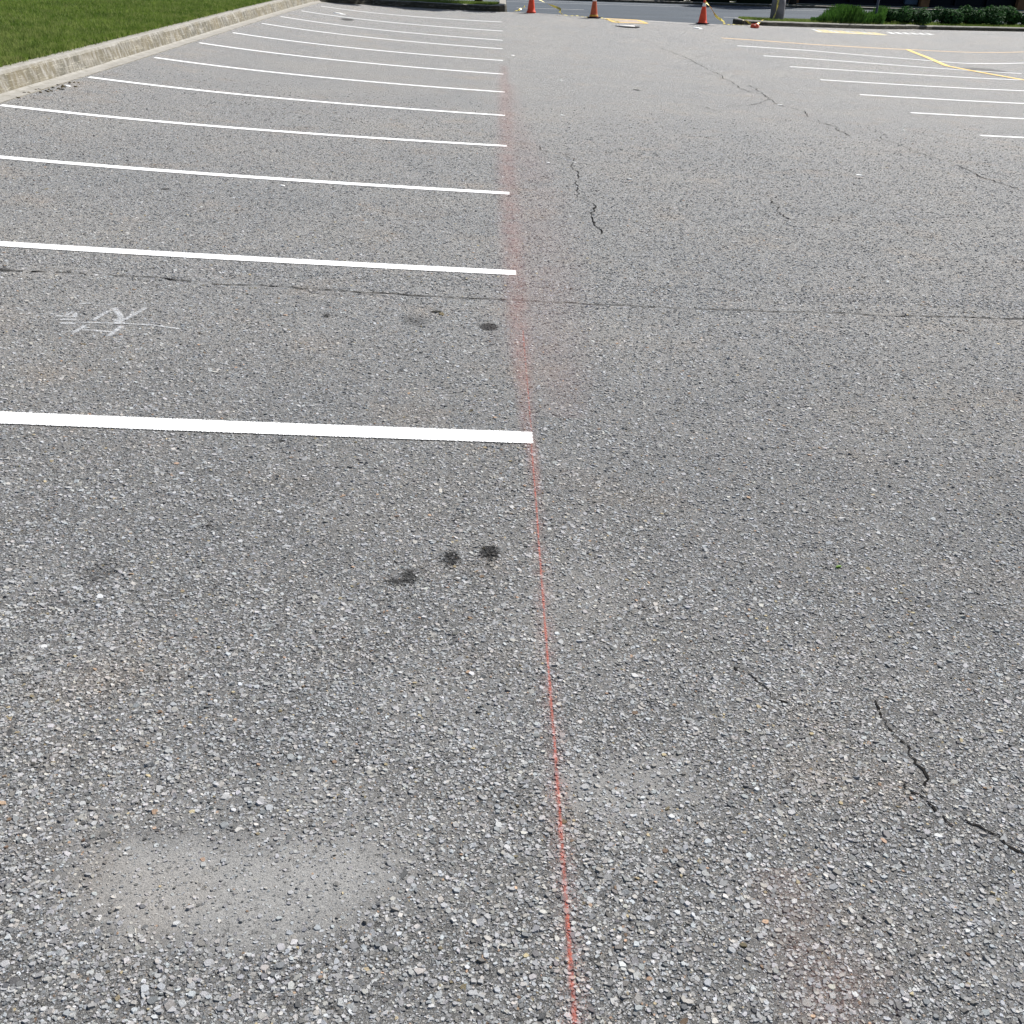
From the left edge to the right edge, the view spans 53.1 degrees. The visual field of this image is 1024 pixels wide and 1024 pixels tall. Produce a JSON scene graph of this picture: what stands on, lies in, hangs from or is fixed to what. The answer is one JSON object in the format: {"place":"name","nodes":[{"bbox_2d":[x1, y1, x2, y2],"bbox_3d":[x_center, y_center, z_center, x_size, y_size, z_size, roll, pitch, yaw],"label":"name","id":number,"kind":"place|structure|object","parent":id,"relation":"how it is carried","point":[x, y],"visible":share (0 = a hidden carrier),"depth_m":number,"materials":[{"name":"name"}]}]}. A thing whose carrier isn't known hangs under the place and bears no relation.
{"place":"outdoors","nodes":[
{"label":"outdoors","id":0,"kind":"place"},
{"bbox_2d":[0,0,271,66],"bbox_3d":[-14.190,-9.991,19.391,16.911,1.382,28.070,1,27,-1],"label":"grass","id":1,"kind":"structure","parent":0,"point":[151,22],"depth_m":16.98,"materials":[{"name":"green plant"}]},
{"bbox_2d":[0,2,1023,1023],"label":"parking lot","id":2,"kind":"structure","parent":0,"point":[282,728],"depth_m":3.39,"materials":[{"name":"grey asphalt"}]},
{"bbox_2d":[57,303,177,334],"bbox_3d":[-2.026,-0.973,5.157,0.472,0.022,0.650,-20,34,-36],"label":"chalk marking","id":3,"kind":"object","parent":2,"relation":"on","point":[116,319],"visible":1,"depth_m":5.11,"materials":[{"name":"white"}]},
{"bbox_2d":[0,0,325,102],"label":"kerb","id":4,"kind":"structure","parent":2,"relation":"on","point":[31,76],"depth_m":14.72,"materials":[{"name":"concrete"}]},
{"bbox_2d":[0,104,506,146],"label":"parking line","id":5,"kind":"object","parent":2,"relation":"on","point":[13,106],"visible":1,"depth_m":10.83,"materials":[{"name":"white paint"}]},
{"bbox_2d":[0,155,508,193],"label":"parking line","id":6,"kind":"object","parent":2,"relation":"on","point":[235,175],"visible":1,"depth_m":8.62,"materials":[{"name":"white paint"}]},
{"bbox_2d":[0,241,515,274],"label":"parking line","id":7,"kind":"object","parent":2,"relation":"on","point":[251,258],"visible":1,"depth_m":6.34,"materials":[{"name":"white paint"}]},
{"bbox_2d":[0,411,533,443],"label":"parking line","id":8,"kind":"object","parent":2,"relation":"on","point":[77,420],"visible":1,"depth_m":4.06,"materials":[{"name":"white paint"}]},
{"bbox_2d":[87,77,504,115],"bbox_3d":[-2.723,-5.318,13.102,5.280,0.320,0.136,1,27,-1],"label":"parking line","id":9,"kind":"object","parent":2,"relation":"on","point":[289,98],"visible":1,"depth_m":13.11,"materials":[{"name":"white paint"}]},
{"bbox_2d":[154,57,502,91],"bbox_3d":[-2.728,-6.600,15.460,5.256,0.345,0.125,1,27,-1],"label":"parking line","id":10,"kind":"object","parent":2,"relation":"on","point":[323,77],"visible":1,"depth_m":15.47,"materials":[{"name":"white paint"}]},
{"bbox_2d":[202,43,499,73],"bbox_3d":[-2.766,-7.883,17.800,5.257,0.366,0.125,1,27,-2],"label":"parking line","id":11,"kind":"object","parent":2,"relation":"on","point":[345,60],"visible":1,"depth_m":17.81,"materials":[{"name":"white paint"}]},
{"bbox_2d":[233,32,502,60],"bbox_3d":[-2.779,-9.080,19.982,5.231,0.371,0.125,0,27,-3],"label":"parking line","id":12,"kind":"object","parent":2,"relation":"on","point":[361,48],"visible":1,"depth_m":19.99,"materials":[{"name":"white paint"}]},
{"bbox_2d":[262,23,501,48],"bbox_3d":[-2.806,-10.381,22.340,5.223,0.376,0.125,0,27,-3],"label":"parking line","id":13,"kind":"object","parent":2,"relation":"on","point":[382,38],"visible":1,"depth_m":22.36,"materials":[{"name":"white paint"}]},
{"bbox_2d":[280,16,494,39],"bbox_3d":[-2.847,-11.511,24.374,5.267,0.376,0.133,1,27,-1],"label":"parking line","id":14,"kind":"object","parent":2,"relation":"on","point":[386,30],"visible":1,"depth_m":24.39,"materials":[{"name":"white paint"}]},
{"bbox_2d":[305,11,496,30],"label":"parking line","id":15,"kind":"object","parent":2,"relation":"on","point":[403,23],"visible":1,"depth_m":26.76,"materials":[{"name":"white paint"}]},
{"bbox_2d":[323,6,495,21],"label":"parking line","id":16,"kind":"object","parent":2,"relation":"on","point":[413,16],"visible":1,"depth_m":29.31,"materials":[{"name":"white paint"}]},
{"bbox_2d":[320,0,506,11],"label":"kerb","id":17,"kind":"structure","parent":2,"relation":"on","point":[501,6],"depth_m":32.85,"materials":[{"name":"concrete"}]},
{"bbox_2d":[527,0,535,12],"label":"traffic cone","id":18,"kind":"object","parent":2,"relation":"on","point":[531,7],"visible":1,"depth_m":32.59,"materials":[{"name":"orange plastic"}]},
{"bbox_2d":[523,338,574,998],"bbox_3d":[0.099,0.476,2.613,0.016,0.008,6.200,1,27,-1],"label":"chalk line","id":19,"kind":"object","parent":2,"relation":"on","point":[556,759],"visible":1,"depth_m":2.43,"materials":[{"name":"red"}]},
{"bbox_2d":[587,0,600,17],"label":"traffic cone","id":20,"kind":"object","parent":2,"relation":"on","point":[593,13],"visible":1,"depth_m":31.97,"materials":[{"name":"orange plastic"}]},
{"bbox_2d":[540,0,583,16],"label":"caution tape","id":21,"kind":"object","parent":20,"relation":"attached to","point":[556,7],"visible":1,"depth_m":32.50,"materials":[{"name":"yellow plastic"}]},
{"bbox_2d":[606,18,647,23],"bbox_3d":[3.563,-15.237,31.778,1.198,0.088,1.152,-4,28,-11],"label":"painted panel","id":22,"kind":"object","parent":2,"relation":"on","point":[629,21],"visible":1,"depth_m":31.82,"materials":[{"name":"yellow paint"}]},
{"bbox_2d":[697,0,708,23],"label":"traffic cone","id":23,"kind":"object","parent":2,"relation":"on","point":[703,18],"visible":1,"depth_m":32.42,"materials":[{"name":"orange plastic"}]},
{"bbox_2d":[705,1,736,24],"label":"caution tape","id":24,"kind":"object","parent":2,"relation":"on","point":[717,17],"visible":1,"depth_m":32.64,"materials":[{"name":"yellow plastic"}]},
{"bbox_2d":[750,23,759,27],"bbox_3d":[7.810,-15.625,32.886,0.304,0.142,0.210,1,27,-1],"label":"plastic scrap","id":25,"kind":"object","parent":2,"relation":"on","point":[754,25],"visible":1,"depth_m":32.84,"materials":[{"name":"plastic"}]},
{"bbox_2d":[812,29,884,34],"bbox_3d":[11.355,-16.291,34.764,3.366,0.145,0.670,-14,31,-28],"label":"hatched marking","id":26,"kind":"object","parent":2,"relation":"on","point":[829,31],"visible":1,"depth_m":34.68,"materials":[{"name":"yellow paint"}]},
{"bbox_2d":[727,38,1007,52],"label":"parking line","id":27,"kind":"object","parent":2,"relation":"on","point":[882,48],"visible":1,"depth_m":30.54,"materials":[{"name":"yellow paint"}]},
{"bbox_2d":[737,45,1011,63],"bbox_3d":[10.074,-12.380,27.742,8.090,0.264,0.758,1,27,-1],"label":"parking line","id":28,"kind":"object","parent":2,"relation":"on","point":[902,58],"visible":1,"depth_m":27.83,"materials":[{"name":"white paint"}]},
{"bbox_2d":[732,18,1023,31],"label":"kerb","id":29,"kind":"structure","parent":2,"relation":"on","point":[738,21],"depth_m":36.82,"materials":[{"name":"concrete"}]},
{"bbox_2d":[773,56,1021,73],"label":"parking line","id":30,"kind":"object","parent":2,"relation":"on","point":[886,64],"visible":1,"depth_m":25.63,"materials":[{"name":"white paint"}]},
{"bbox_2d":[790,66,1015,79],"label":"parking line","id":31,"kind":"object","parent":2,"relation":"on","point":[901,73],"visible":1,"depth_m":23.48,"materials":[{"name":"white paint"}]},
{"bbox_2d":[888,32,932,34],"bbox_3d":[14.194,-17.097,36.572,2.195,0.066,0.581,-12,30,-24],"label":"hatched marking","id":32,"kind":"object","parent":2,"relation":"on","point":[912,33],"visible":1,"depth_m":36.65,"materials":[{"name":"white paint"}]},
{"bbox_2d":[820,79,1023,90],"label":"parking line","id":33,"kind":"object","parent":2,"relation":"on","point":[920,85],"visible":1,"depth_m":20.97,"materials":[{"name":"white paint"}]},
{"bbox_2d":[860,94,1023,103],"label":"parking line","id":34,"kind":"object","parent":2,"relation":"on","point":[941,99],"visible":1,"depth_m":18.61,"materials":[{"name":"white paint"}]},
{"bbox_2d":[906,49,1023,79],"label":"parking line","id":35,"kind":"object","parent":2,"relation":"on","point":[934,60],"visible":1,"depth_m":26.73,"materials":[{"name":"yellow paint"}]},
{"bbox_2d":[911,112,1023,118],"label":"parking line","id":36,"kind":"object","parent":2,"relation":"on","point":[967,115],"visible":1,"depth_m":16.32,"materials":[{"name":"white paint"}]},
{"bbox_2d":[981,135,1023,137],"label":"parking line","id":37,"kind":"object","parent":2,"relation":"on","point":[1002,136],"visible":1,"depth_m":14.08,"materials":[{"name":"white paint"}]},
{"bbox_2d":[618,25,639,26],"bbox_3d":[3.413,-14.419,30.378,0.780,0.028,0.780,1,27,-1],"label":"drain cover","id":38,"kind":"object","parent":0,"point":[627,26],"visible":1,"depth_m":30.23,"materials":[{"name":"metal"}]},
{"bbox_2d":[452,0,1020,23],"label":"road","id":39,"kind":"structure","parent":0,"point":[686,13],"depth_m":44.27,"materials":[{"name":"grey asphalt"}]},
{"bbox_2d":[563,0,1023,13],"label":"kerb","id":40,"kind":"structure","parent":39,"relation":"on","point":[728,4],"depth_m":52.12,"materials":[{"name":"concrete"}]},
{"bbox_2d":[653,0,1023,11],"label":"verge","id":41,"kind":"structure","parent":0,"point":[836,4],"depth_m":53.96,"materials":[{"name":"green plant"}]},
{"bbox_2d":[686,0,729,2],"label":"hedge","id":42,"kind":"object","parent":41,"relation":"on","point":[727,1],"visible":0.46,"depth_m":53.24,"materials":[{"name":"green plant"}]},
{"bbox_2d":[736,0,771,3],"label":"hedge","id":43,"kind":"object","parent":41,"relation":"on","point":[756,1],"visible":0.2,"depth_m":53.29,"materials":[{"name":"green plant"}]},
{"bbox_2d":[786,0,1023,9],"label":"shop building","id":44,"kind":"structure","parent":41,"relation":"on","point":[1017,4],"depth_m":57.06,"materials":[{"name":"brick"}]},
{"bbox_2d":[819,0,844,1],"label":"window","id":45,"kind":"structure","parent":44,"relation":"in","point":[819,0],"depth_m":56.99,"materials":[{"name":"black glass"}]},
{"bbox_2d":[848,0,873,2],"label":"window","id":46,"kind":"structure","parent":44,"relation":"in","point":[852,1],"depth_m":57.03,"materials":[{"name":"black glass"}]},
{"bbox_2d":[879,0,898,3],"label":"window","id":47,"kind":"structure","parent":44,"relation":"in","point":[881,1],"depth_m":57.06,"materials":[{"name":"black glass"}]},
{"bbox_2d":[929,0,950,4],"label":"window","id":48,"kind":"structure","parent":44,"relation":"in","point":[932,2],"depth_m":57.10,"materials":[{"name":"black glass"}]},
{"bbox_2d":[953,0,982,5],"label":"window","id":49,"kind":"structure","parent":44,"relation":"in","point":[955,2],"depth_m":57.14,"materials":[{"name":"black glass"}]},
{"bbox_2d":[984,0,1014,6],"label":"window","id":50,"kind":"structure","parent":44,"relation":"in","point":[988,3],"depth_m":57.17,"materials":[{"name":"black glass"}]},
{"bbox_2d":[685,0,1023,10],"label":"footpath","id":51,"kind":"structure","parent":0,"point":[881,6],"depth_m":55.25,"materials":[{"name":"concrete"}]},
{"bbox_2d":[738,16,1023,26],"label":"grass","id":52,"kind":"structure","parent":0,"point":[884,22],"depth_m":38.02,"materials":[{"name":"green plant"}]},
{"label":"island bed","id":53,"kind":"structure","parent":0,"visible":0},
{"bbox_2d":[770,0,785,19],"bbox_3d":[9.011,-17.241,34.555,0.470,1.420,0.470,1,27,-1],"label":"lamp post","id":54,"kind":"object","parent":53,"relation":"on","point":[780,11],"visible":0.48,"depth_m":34.52,"materials":[{"name":"metal"}]},
{"bbox_2d":[757,0,778,23],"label":"caution tape","id":55,"kind":"object","parent":54,"relation":"attached to","point":[774,14],"visible":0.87,"depth_m":34.37,"materials":[{"name":"plastic"}]},
{"bbox_2d":[810,4,889,23],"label":"tall grass","id":56,"kind":"structure","parent":53,"relation":"on","point":[841,13],"depth_m":36.41,"materials":[{"name":"green plant"}]},
{"bbox_2d":[875,0,879,13],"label":"sign post","id":57,"kind":"object","parent":53,"relation":"on","point":[877,6],"depth_m":37.44,"materials":[{"name":"metal"}]},
{"bbox_2d":[875,7,912,22],"bbox_3d":[14.194,-18.603,38.384,1.539,0.640,0.857,12,29,19],"label":"shrub","id":58,"kind":"object","parent":53,"relation":"on","point":[898,15],"visible":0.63,"depth_m":38.12,"materials":[{"name":"green plant"}]},
{"bbox_2d":[899,6,931,24],"bbox_3d":[15.194,-18.815,38.809,1.436,0.701,0.967,1,27,-1],"label":"shrub","id":59,"kind":"object","parent":53,"relation":"on","point":[921,15],"visible":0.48,"depth_m":38.60,"materials":[{"name":"green plant"}]},
{"bbox_2d":[928,6,963,24],"bbox_3d":[16.900,-19.352,39.987,1.560,0.733,1.102,1,27,-1],"label":"shrub","id":60,"kind":"object","parent":53,"relation":"on","point":[946,15],"visible":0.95,"depth_m":39.80,"materials":[{"name":"green plant"}]},
{"bbox_2d":[953,9,979,24],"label":"shrub","id":61,"kind":"object","parent":53,"relation":"on","point":[966,13],"visible":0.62,"depth_m":40.16,"materials":[{"name":"green plant"}]},
{"bbox_2d":[957,4,1005,25],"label":"shrub","id":62,"kind":"object","parent":53,"relation":"on","point":[981,15],"visible":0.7,"depth_m":40.32,"materials":[{"name":"green plant"}]},
{"bbox_2d":[982,4,1018,24],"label":"shrub","id":63,"kind":"object","parent":53,"relation":"on","point":[997,10],"visible":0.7,"depth_m":40.68,"materials":[{"name":"green plant"}]},
{"bbox_2d":[998,6,1023,25],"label":"shrub","id":64,"kind":"object","parent":53,"relation":"on","point":[1020,18],"visible":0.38,"depth_m":41.11,"materials":[{"name":"green plant"}]},
{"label":"planting bed","id":65,"kind":"structure","parent":0,"visible":0},
{"bbox_2d":[399,0,498,4],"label":"grass","id":66,"kind":"structure","parent":65,"relation":"on","point":[469,2],"depth_m":33.39,"materials":[{"name":"green plant"}]}
]}

